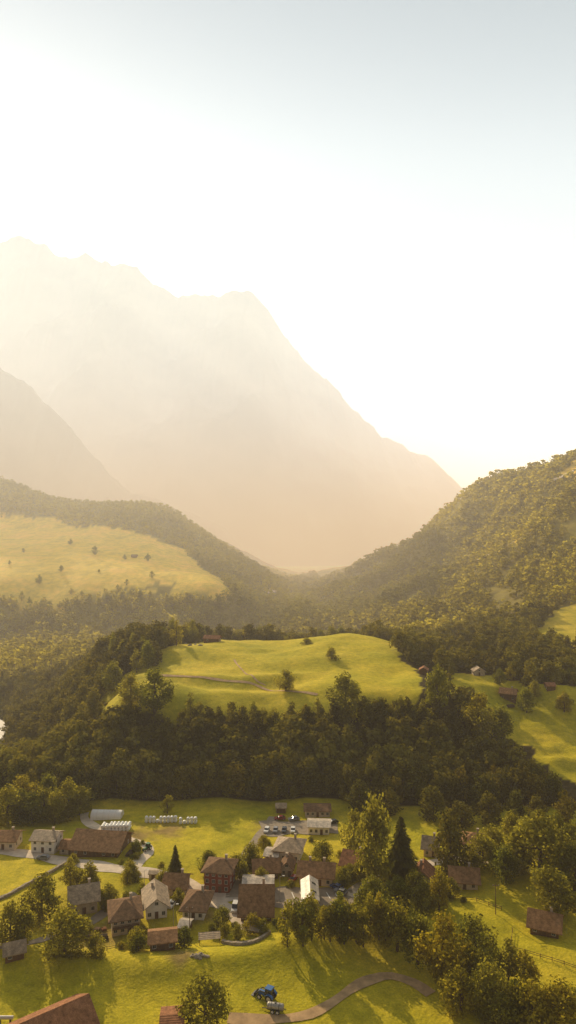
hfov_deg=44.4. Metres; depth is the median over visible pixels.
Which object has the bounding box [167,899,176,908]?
parked car
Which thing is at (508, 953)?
broadleaf tree
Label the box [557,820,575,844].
broadleaf tree
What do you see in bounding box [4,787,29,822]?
broadleaf tree
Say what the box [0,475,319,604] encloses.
ridge wood
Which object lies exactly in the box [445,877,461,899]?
broadleaf tree
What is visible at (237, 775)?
broadleaf tree
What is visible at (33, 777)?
broadleaf tree
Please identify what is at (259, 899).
house
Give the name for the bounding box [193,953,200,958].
rock
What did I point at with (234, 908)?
parked van
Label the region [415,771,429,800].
broadleaf tree
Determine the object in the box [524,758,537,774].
broadleaf tree
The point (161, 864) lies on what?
bush
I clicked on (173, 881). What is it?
house
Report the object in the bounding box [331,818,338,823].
parked car
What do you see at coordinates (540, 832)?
broadleaf tree
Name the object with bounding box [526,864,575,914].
broadleaf tree
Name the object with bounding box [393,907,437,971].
broadleaf tree
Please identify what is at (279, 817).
parked car
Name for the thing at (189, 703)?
broadleaf tree
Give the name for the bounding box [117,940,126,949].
bush
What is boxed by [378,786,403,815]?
broadleaf tree
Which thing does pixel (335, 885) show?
parked car
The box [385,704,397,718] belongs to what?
broadleaf tree
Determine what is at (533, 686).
broadleaf tree
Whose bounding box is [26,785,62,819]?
broadleaf tree
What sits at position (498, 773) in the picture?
broadleaf tree
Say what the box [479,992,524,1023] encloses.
broadleaf tree
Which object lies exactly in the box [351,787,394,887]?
broadleaf tree
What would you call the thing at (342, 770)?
broadleaf tree
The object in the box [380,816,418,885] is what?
conifer tree
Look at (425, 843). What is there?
house
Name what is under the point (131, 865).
broadleaf tree
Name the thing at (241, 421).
mountain
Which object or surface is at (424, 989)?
dirt track
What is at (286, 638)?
broadleaf tree
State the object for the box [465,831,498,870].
broadleaf tree
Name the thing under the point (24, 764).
broadleaf tree
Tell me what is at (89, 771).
broadleaf tree
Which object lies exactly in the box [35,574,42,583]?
broadleaf tree
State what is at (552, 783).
broadleaf tree
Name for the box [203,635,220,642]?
hut
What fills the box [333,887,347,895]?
parked car
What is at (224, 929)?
broadleaf tree
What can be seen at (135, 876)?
bush
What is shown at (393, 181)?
sky
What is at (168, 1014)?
shed
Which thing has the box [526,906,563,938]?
house
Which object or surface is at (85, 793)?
broadleaf tree
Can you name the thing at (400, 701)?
broadleaf tree
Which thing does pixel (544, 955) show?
fence
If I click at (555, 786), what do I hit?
broadleaf tree
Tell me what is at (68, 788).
broadleaf tree
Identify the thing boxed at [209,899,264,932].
lane
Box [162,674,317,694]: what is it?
footpath
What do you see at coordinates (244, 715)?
broadleaf tree
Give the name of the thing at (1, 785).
broadleaf tree
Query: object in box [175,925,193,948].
broadleaf tree
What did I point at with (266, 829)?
parked car
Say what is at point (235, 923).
bush
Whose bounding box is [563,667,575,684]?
broadleaf tree
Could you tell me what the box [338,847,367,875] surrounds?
house
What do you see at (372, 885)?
broadleaf tree
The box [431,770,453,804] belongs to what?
broadleaf tree
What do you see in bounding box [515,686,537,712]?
broadleaf tree
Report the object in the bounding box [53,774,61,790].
broadleaf tree
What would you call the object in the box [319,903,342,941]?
broadleaf tree
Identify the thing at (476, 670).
hut
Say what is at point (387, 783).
broadleaf tree
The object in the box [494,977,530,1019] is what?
broadleaf tree
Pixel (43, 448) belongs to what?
foothill
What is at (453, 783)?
broadleaf tree
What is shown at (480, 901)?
fence
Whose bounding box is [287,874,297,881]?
parked car
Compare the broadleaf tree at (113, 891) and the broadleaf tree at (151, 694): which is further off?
the broadleaf tree at (151, 694)
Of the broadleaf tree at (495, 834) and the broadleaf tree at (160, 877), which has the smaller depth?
the broadleaf tree at (160, 877)
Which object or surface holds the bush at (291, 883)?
on the ground
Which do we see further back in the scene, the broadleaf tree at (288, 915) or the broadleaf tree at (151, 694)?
the broadleaf tree at (151, 694)
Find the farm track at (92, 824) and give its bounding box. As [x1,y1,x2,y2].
[80,812,153,867]
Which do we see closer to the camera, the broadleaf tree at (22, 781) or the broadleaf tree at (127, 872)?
the broadleaf tree at (127, 872)
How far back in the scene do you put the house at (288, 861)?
232.95 m
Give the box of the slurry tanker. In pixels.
[262,1001,285,1014]
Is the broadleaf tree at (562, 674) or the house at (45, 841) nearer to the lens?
the house at (45, 841)
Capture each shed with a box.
[57,839,70,854]
[147,926,177,950]
[148,869,159,879]
[159,1005,184,1023]
[177,917,193,932]
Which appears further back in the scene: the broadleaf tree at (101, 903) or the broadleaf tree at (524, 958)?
the broadleaf tree at (101, 903)
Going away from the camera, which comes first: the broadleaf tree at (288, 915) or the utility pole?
the broadleaf tree at (288, 915)
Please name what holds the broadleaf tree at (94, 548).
on the ground
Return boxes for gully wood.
[164,601,575,712]
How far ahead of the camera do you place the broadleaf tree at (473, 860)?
233.91 m
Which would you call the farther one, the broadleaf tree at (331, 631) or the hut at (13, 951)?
the broadleaf tree at (331, 631)
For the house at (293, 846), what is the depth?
244.14 m
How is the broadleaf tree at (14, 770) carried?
on the ground
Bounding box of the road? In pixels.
[0,849,237,901]
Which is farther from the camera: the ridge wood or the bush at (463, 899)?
the ridge wood
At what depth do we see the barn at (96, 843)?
248.38 m
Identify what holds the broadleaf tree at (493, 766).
on the ground
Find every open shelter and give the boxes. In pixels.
[199,931,220,944]
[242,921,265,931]
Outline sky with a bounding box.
[0,0,575,489]
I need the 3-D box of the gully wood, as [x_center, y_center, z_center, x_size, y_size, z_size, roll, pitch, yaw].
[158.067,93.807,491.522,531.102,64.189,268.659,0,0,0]
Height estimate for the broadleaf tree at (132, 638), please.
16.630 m
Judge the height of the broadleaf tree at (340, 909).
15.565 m
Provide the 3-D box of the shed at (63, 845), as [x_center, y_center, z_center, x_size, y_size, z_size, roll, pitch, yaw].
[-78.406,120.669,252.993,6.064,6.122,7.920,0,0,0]
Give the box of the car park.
[259,820,337,836]
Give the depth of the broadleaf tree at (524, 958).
172.81 m
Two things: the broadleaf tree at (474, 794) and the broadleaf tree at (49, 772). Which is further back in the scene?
the broadleaf tree at (49, 772)
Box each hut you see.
[2,938,26,963]
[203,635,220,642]
[275,803,286,812]
[419,665,428,675]
[470,665,485,675]
[543,682,556,690]
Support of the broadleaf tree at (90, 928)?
on the ground
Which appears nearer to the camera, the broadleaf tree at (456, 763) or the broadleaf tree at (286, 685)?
the broadleaf tree at (456, 763)
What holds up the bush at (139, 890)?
on the ground
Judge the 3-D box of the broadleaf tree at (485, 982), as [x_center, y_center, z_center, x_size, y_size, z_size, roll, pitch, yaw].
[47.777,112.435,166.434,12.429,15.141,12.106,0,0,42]
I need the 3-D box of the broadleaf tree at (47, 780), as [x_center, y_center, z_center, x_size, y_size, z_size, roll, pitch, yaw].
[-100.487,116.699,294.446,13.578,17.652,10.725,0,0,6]
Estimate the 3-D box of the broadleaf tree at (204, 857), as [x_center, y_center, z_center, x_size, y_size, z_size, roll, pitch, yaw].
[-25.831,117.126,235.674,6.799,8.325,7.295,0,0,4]
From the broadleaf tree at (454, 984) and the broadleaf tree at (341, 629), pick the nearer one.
the broadleaf tree at (454, 984)
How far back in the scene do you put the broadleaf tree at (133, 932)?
191.06 m
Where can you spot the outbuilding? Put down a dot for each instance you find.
(252, 879)
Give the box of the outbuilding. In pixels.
[242,874,274,883]
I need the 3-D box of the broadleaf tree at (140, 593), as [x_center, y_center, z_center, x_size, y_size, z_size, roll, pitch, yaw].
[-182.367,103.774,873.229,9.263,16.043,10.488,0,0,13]
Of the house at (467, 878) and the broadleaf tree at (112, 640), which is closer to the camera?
the house at (467, 878)
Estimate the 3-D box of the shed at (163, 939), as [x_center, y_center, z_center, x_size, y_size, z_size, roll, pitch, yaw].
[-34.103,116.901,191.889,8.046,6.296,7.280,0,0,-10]
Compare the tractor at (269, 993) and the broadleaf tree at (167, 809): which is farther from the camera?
the broadleaf tree at (167, 809)
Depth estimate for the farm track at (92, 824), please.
258.59 m
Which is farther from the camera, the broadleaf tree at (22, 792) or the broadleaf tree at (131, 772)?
the broadleaf tree at (131, 772)
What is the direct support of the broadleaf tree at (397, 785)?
on the ground
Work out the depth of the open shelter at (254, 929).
198.38 m
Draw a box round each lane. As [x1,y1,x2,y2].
[0,892,137,948]
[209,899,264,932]
[226,816,276,896]
[347,857,458,897]
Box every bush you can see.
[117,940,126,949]
[122,890,129,897]
[131,872,140,882]
[133,852,140,859]
[136,885,142,894]
[138,924,148,936]
[157,861,165,867]
[231,921,238,929]
[286,880,295,888]
[300,637,312,644]
[307,836,316,841]
[325,646,340,660]
[460,896,466,902]
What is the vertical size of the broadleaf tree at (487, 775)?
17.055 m
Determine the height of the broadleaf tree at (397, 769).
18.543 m
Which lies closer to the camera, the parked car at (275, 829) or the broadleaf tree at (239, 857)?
the broadleaf tree at (239, 857)
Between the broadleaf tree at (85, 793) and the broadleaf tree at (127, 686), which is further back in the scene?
the broadleaf tree at (127, 686)
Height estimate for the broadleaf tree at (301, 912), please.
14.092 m
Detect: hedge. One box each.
[51,949,105,959]
[272,919,286,934]
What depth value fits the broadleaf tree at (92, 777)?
298.27 m
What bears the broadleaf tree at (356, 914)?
on the ground
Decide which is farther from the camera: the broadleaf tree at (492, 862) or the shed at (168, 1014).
the broadleaf tree at (492, 862)
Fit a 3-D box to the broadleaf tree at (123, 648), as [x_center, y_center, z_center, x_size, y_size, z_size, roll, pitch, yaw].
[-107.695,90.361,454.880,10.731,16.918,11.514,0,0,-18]
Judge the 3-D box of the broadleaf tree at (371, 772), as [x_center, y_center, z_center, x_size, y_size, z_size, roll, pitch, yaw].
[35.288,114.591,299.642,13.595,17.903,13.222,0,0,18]
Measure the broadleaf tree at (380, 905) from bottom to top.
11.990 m
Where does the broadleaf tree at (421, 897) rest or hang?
on the ground
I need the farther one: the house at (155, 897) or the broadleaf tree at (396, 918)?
the house at (155, 897)
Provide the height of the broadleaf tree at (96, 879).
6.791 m
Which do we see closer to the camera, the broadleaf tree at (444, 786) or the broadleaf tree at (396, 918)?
the broadleaf tree at (396, 918)
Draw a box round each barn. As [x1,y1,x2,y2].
[8,993,99,1023]
[67,828,134,857]
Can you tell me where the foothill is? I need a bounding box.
[0,368,243,550]
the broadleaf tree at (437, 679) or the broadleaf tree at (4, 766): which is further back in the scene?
the broadleaf tree at (437, 679)
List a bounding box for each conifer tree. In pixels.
[167,845,181,872]
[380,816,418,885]
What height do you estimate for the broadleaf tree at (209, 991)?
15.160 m
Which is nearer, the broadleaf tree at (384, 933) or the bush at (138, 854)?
the broadleaf tree at (384, 933)
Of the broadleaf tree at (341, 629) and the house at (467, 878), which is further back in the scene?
the broadleaf tree at (341, 629)
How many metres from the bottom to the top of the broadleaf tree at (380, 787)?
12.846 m
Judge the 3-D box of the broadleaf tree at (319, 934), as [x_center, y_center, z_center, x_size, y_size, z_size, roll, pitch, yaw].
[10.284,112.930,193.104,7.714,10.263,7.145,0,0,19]
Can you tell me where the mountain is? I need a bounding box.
[0,236,464,566]
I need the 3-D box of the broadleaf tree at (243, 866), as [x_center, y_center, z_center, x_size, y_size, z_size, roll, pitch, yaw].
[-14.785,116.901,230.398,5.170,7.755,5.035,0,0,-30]
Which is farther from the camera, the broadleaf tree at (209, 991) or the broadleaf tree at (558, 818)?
the broadleaf tree at (558, 818)
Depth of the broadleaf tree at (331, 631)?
569.39 m
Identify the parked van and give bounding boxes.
[231,900,237,912]
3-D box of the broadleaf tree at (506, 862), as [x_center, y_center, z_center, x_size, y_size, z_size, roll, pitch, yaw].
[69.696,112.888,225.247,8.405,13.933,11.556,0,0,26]
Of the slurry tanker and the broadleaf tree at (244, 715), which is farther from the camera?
the broadleaf tree at (244, 715)
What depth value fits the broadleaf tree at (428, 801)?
277.53 m
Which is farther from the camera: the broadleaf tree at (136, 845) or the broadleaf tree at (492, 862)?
the broadleaf tree at (136, 845)
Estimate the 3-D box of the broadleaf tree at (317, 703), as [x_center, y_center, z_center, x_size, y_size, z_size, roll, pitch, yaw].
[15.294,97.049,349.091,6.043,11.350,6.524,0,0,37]
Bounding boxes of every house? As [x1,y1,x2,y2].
[0,826,25,849]
[28,826,62,853]
[67,877,100,914]
[107,892,143,936]
[141,878,170,919]
[162,868,193,895]
[178,884,214,919]
[200,854,238,892]
[237,877,275,920]
[251,853,281,878]
[271,833,306,862]
[281,852,296,876]
[296,856,336,886]
[300,875,319,911]
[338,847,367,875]
[415,858,435,889]
[420,832,439,857]
[447,862,481,889]
[462,828,483,854]
[498,686,518,703]
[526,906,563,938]
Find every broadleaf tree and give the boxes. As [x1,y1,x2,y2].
[0,761,8,782]
[0,775,2,794]
[0,783,27,828]
[0,899,26,945]
[2,764,22,787]
[3,766,19,788]
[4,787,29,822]
[8,790,48,827]
[11,759,33,788]
[11,771,43,799]
[11,902,36,943]
[13,870,63,931]
[25,768,40,789]
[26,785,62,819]
[34,770,57,791]
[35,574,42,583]
[37,900,92,964]
[40,766,55,781]
[42,787,69,824]
[51,776,84,822]
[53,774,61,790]
[58,762,74,788]
[58,857,83,885]
[64,759,83,782]
[64,785,96,817]
[65,757,87,780]
[66,852,76,867]
[68,760,88,785]
[69,867,86,884]
[77,756,101,789]
[81,859,101,883]
[81,915,92,935]
[85,771,102,800]
[86,930,105,957]
[87,872,99,882]
[91,546,99,553]
[98,889,111,909]
[101,660,122,693]
[101,882,119,907]
[102,757,128,793]
[107,632,117,649]
[108,749,126,787]
[114,640,127,657]
[114,758,146,799]
[115,671,141,707]
[119,858,138,879]
[120,867,133,885]
[126,925,146,949]
[127,632,137,642]
[127,933,147,953]
[129,648,145,672]
[131,839,141,851]
[132,666,174,713]
[138,590,143,600]
[141,640,155,668]
[155,869,165,881]
[159,794,174,813]
[168,617,175,628]
[169,620,183,645]
[171,887,185,904]
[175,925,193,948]
[175,968,233,1023]
[181,692,199,718]
[187,618,198,642]
[195,700,205,713]
[195,760,220,795]
[196,850,216,870]
[202,851,211,873]
[206,753,224,790]
[207,923,218,931]
[212,904,232,927]
[219,922,230,937]
[220,761,247,797]
[229,852,247,877]
[230,629,244,640]
[231,922,245,940]
[235,705,248,723]
[235,861,248,879]
[237,759,245,776]
[240,840,262,868]
[240,911,263,934]
[241,623,255,638]
[248,702,258,719]
[255,866,268,875]
[256,834,269,848]
[257,918,271,935]
[258,706,268,727]
[265,708,282,726]
[272,669,298,691]
[275,899,300,947]
[284,632,291,639]
[288,897,308,937]
[288,898,314,946]
[296,755,323,793]
[302,704,311,723]
[304,888,320,940]
[309,838,334,861]
[312,697,322,716]
[312,905,336,939]
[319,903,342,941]
[324,670,361,721]
[325,624,336,635]
[325,891,352,943]
[330,894,352,930]
[332,901,356,944]
[336,625,345,633]
[336,764,348,793]
[336,865,352,885]
[337,763,358,800]
[339,808,365,849]
[343,764,368,798]
[343,863,356,881]
[344,778,374,812]
[346,905,366,942]
[349,858,365,884]
[350,909,376,946]
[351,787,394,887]
[352,873,395,911]
[358,698,377,723]
[360,769,376,793]
[362,760,384,797]
[363,889,378,937]
[367,890,390,939]
[370,892,394,935]
[373,895,411,952]
[374,902,390,940]
[376,760,386,772]
[376,773,389,797]
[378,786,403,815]
[379,778,397,801]
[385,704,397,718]
[385,874,414,909]
[387,757,415,796]
[390,775,404,802]
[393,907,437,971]
[395,695,407,714]
[404,867,429,902]
[407,702,420,725]
[408,908,475,989]
[409,875,439,915]
[415,764,432,798]
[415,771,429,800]
[416,698,431,720]
[418,785,449,821]
[424,663,452,706]
[424,769,452,802]
[427,868,451,910]
[428,807,473,874]
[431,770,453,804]
[438,965,478,1020]
[443,778,458,806]
[445,770,464,805]
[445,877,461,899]
[448,800,477,829]
[451,757,467,786]
[451,910,500,968]
[454,765,470,806]
[456,692,501,739]
[462,957,516,1022]
[463,947,504,991]
[464,851,480,866]
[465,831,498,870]
[466,781,484,813]
[472,790,504,825]
[479,771,505,806]
[479,822,507,848]
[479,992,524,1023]
[481,777,502,806]
[485,846,503,875]
[489,763,499,778]
[490,703,514,744]
[492,667,506,685]
[492,842,519,886]
[494,768,510,802]
[494,937,524,980]
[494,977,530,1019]
[499,809,520,841]
[501,807,575,886]
[502,789,529,819]
[502,838,535,874]
[504,666,515,679]
[505,948,542,985]
[506,759,533,797]
[506,977,556,1023]
[507,816,535,852]
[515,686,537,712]
[523,794,549,818]
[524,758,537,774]
[526,664,539,681]
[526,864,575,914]
[529,678,542,696]
[529,763,547,795]
[533,974,575,1023]
[542,668,551,681]
[543,772,565,806]
[544,770,564,800]
[546,809,568,836]
[550,662,566,683]
[551,790,575,822]
[554,690,573,711]
[555,839,575,890]
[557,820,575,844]
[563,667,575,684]
[564,982,575,1023]
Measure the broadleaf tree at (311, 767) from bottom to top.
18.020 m
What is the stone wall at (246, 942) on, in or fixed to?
on the ground
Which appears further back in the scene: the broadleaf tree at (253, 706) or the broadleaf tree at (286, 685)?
the broadleaf tree at (286, 685)
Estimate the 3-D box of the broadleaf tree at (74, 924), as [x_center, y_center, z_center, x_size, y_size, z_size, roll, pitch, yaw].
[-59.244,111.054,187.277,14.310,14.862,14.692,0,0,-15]
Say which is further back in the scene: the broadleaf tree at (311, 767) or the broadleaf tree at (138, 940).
the broadleaf tree at (311, 767)
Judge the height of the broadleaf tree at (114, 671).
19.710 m
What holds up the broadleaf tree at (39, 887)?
on the ground
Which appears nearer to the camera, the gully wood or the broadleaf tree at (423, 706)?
the broadleaf tree at (423, 706)
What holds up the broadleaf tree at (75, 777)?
on the ground
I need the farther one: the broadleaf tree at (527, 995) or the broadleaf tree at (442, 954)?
the broadleaf tree at (442, 954)
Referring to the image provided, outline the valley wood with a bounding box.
[0,574,304,678]
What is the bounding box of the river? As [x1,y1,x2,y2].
[0,719,6,738]
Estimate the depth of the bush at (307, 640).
483.45 m
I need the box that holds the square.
[275,886,353,907]
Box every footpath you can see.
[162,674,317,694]
[234,659,265,685]
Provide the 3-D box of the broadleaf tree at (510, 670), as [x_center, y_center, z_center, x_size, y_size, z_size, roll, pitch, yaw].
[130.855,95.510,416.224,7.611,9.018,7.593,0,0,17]
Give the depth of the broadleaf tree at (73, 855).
239.04 m
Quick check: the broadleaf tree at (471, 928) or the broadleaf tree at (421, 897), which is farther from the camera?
the broadleaf tree at (421, 897)
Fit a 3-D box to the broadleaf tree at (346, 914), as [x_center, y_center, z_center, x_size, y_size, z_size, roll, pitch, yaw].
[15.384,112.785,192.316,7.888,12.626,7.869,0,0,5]
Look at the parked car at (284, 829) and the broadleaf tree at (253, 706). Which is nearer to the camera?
the parked car at (284, 829)
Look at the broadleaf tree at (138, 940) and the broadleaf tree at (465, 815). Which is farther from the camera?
the broadleaf tree at (465, 815)
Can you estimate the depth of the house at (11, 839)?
252.67 m
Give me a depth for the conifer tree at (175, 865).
232.06 m
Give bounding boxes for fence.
[450,896,501,909]
[511,928,575,967]
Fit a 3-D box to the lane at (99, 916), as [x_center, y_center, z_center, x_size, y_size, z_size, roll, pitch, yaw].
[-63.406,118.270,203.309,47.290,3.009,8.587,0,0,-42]
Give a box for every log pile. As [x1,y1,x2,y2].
[99,933,107,940]
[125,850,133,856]
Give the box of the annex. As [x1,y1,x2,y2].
[263,846,279,857]
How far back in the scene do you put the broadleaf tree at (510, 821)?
256.44 m
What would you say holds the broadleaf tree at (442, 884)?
on the ground
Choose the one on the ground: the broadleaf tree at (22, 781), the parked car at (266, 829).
the broadleaf tree at (22, 781)
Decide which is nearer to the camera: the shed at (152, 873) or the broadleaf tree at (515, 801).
the shed at (152, 873)
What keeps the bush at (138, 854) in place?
on the ground
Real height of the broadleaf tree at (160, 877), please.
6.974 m
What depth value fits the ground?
289.14 m
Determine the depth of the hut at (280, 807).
287.06 m
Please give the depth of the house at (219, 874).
222.72 m
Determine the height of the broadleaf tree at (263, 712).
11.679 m
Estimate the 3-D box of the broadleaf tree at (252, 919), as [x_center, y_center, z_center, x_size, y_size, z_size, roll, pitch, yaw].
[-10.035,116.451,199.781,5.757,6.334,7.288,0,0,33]
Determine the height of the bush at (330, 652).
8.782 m
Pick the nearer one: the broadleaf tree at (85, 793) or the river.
the broadleaf tree at (85, 793)
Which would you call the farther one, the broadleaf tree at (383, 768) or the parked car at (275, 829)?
the broadleaf tree at (383, 768)
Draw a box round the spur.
[219,539,274,566]
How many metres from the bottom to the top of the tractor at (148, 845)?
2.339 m
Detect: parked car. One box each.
[36,854,49,859]
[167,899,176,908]
[263,826,269,832]
[273,826,277,832]
[274,815,285,819]
[281,826,286,832]
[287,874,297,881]
[288,815,299,820]
[290,826,295,832]
[329,883,343,887]
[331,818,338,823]
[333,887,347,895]
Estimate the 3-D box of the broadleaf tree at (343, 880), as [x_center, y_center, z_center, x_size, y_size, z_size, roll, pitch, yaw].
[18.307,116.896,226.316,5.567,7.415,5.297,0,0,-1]
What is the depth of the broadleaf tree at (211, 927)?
199.72 m
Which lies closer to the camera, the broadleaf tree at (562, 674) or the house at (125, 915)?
the house at (125, 915)
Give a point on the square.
(283, 894)
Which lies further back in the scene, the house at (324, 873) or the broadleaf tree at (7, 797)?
the broadleaf tree at (7, 797)
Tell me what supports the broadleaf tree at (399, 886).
on the ground
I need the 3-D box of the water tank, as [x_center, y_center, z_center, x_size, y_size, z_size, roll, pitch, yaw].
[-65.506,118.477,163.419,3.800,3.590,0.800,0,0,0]
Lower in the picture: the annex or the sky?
the annex
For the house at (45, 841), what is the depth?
250.18 m
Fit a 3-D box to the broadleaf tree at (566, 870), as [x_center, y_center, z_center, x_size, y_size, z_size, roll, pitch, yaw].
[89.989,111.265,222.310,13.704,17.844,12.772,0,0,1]
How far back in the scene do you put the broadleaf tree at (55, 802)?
276.42 m
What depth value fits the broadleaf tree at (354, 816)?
247.71 m
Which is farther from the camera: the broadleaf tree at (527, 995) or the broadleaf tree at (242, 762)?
the broadleaf tree at (242, 762)
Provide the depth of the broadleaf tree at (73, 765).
304.80 m
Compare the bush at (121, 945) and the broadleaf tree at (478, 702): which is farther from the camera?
the broadleaf tree at (478, 702)
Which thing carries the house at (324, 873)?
on the ground
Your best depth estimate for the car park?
272.92 m
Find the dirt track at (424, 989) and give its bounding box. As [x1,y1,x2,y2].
[227,972,434,1023]
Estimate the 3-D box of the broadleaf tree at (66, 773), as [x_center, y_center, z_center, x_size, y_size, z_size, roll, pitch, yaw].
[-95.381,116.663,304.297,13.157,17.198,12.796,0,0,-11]
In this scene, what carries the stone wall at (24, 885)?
on the ground
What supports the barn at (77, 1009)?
on the ground
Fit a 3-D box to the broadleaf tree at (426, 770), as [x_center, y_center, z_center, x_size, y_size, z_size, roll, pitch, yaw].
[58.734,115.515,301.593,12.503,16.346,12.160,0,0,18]
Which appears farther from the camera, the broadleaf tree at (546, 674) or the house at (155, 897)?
the broadleaf tree at (546, 674)
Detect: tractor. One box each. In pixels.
[142,842,151,851]
[251,984,277,1001]
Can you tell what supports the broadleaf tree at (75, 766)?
on the ground
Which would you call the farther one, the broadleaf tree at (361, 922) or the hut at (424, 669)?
the hut at (424, 669)
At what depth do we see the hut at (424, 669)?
405.57 m
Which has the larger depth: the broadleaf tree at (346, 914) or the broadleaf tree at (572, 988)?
the broadleaf tree at (346, 914)
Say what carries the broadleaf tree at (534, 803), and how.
on the ground
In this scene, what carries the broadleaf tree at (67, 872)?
on the ground
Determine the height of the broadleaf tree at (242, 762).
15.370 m
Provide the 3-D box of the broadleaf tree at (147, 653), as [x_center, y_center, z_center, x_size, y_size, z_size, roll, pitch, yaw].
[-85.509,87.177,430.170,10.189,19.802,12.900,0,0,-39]
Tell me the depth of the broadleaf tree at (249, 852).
238.48 m
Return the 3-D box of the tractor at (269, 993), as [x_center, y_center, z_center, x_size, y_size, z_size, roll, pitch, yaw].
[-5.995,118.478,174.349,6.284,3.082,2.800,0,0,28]
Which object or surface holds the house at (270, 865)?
on the ground
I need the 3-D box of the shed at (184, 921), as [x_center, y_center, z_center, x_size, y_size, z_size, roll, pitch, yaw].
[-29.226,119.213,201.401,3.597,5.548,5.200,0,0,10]
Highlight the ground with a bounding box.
[0,457,575,1023]
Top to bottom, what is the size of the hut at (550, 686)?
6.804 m
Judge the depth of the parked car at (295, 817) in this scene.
279.46 m
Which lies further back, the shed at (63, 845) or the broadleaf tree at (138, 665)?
the broadleaf tree at (138, 665)
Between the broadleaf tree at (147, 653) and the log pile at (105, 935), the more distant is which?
the broadleaf tree at (147, 653)
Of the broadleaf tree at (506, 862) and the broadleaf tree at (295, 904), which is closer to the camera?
the broadleaf tree at (295, 904)
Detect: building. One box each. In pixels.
[303,803,331,817]
[307,818,330,834]
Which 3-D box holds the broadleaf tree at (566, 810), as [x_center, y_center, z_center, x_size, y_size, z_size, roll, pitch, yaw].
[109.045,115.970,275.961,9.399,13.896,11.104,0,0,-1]
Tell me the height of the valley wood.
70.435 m
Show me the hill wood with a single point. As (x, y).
(47, 723)
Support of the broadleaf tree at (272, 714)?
on the ground
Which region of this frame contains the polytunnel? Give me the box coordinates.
[90,809,123,819]
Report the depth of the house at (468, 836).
249.98 m
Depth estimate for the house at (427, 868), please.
227.68 m
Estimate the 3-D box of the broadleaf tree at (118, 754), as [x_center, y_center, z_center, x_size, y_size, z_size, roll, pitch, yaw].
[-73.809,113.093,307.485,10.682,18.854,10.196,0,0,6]
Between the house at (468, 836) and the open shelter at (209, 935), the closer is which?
the open shelter at (209, 935)
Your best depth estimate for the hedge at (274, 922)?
201.77 m
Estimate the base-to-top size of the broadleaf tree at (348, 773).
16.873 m
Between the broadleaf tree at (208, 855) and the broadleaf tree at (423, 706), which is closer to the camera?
the broadleaf tree at (208, 855)
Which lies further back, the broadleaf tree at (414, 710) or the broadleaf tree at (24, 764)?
the broadleaf tree at (414, 710)
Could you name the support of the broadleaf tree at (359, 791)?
on the ground
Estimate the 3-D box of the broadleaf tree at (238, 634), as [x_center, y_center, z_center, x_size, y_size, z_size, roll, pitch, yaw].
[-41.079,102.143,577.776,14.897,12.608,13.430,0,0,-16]
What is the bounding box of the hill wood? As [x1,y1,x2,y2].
[0,620,537,793]
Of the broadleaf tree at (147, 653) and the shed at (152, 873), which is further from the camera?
the broadleaf tree at (147, 653)
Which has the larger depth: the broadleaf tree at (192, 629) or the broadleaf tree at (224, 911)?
the broadleaf tree at (192, 629)
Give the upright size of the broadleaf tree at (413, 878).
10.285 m
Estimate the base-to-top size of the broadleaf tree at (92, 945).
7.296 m
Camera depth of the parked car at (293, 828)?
268.56 m
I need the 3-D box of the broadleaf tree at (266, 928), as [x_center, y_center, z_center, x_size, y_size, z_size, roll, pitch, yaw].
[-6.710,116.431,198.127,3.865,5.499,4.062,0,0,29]
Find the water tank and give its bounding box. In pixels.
[0,1015,13,1023]
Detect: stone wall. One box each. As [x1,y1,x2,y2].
[0,862,65,899]
[221,930,270,945]
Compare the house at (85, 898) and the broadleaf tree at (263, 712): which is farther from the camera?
the broadleaf tree at (263, 712)
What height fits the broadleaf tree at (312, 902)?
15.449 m
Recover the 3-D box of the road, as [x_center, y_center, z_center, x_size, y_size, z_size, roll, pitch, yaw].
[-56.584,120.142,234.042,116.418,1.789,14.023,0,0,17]
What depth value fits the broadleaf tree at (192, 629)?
523.75 m
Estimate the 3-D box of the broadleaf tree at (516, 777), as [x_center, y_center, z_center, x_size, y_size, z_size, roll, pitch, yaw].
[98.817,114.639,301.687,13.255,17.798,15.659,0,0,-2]
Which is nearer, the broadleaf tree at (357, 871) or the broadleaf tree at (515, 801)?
the broadleaf tree at (357, 871)
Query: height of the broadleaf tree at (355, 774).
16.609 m
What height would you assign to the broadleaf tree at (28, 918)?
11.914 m
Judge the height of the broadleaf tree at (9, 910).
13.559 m
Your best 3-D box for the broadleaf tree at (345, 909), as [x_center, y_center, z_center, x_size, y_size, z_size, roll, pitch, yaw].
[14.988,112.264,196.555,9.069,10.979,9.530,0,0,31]
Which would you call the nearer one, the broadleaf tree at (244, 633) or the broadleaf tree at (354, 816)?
the broadleaf tree at (354, 816)
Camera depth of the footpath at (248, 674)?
405.58 m
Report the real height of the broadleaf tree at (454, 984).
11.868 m
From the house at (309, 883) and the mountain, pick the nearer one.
the house at (309, 883)
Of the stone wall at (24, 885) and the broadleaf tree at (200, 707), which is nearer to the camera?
the stone wall at (24, 885)
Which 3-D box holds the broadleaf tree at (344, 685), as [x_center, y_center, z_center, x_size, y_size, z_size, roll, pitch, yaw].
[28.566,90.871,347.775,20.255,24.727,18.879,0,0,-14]
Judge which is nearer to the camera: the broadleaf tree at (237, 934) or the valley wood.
the broadleaf tree at (237, 934)
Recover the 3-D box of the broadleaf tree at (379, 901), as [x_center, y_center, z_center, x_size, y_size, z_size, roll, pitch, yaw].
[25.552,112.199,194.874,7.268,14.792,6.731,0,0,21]
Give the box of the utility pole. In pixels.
[493,884,498,914]
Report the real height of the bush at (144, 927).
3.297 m

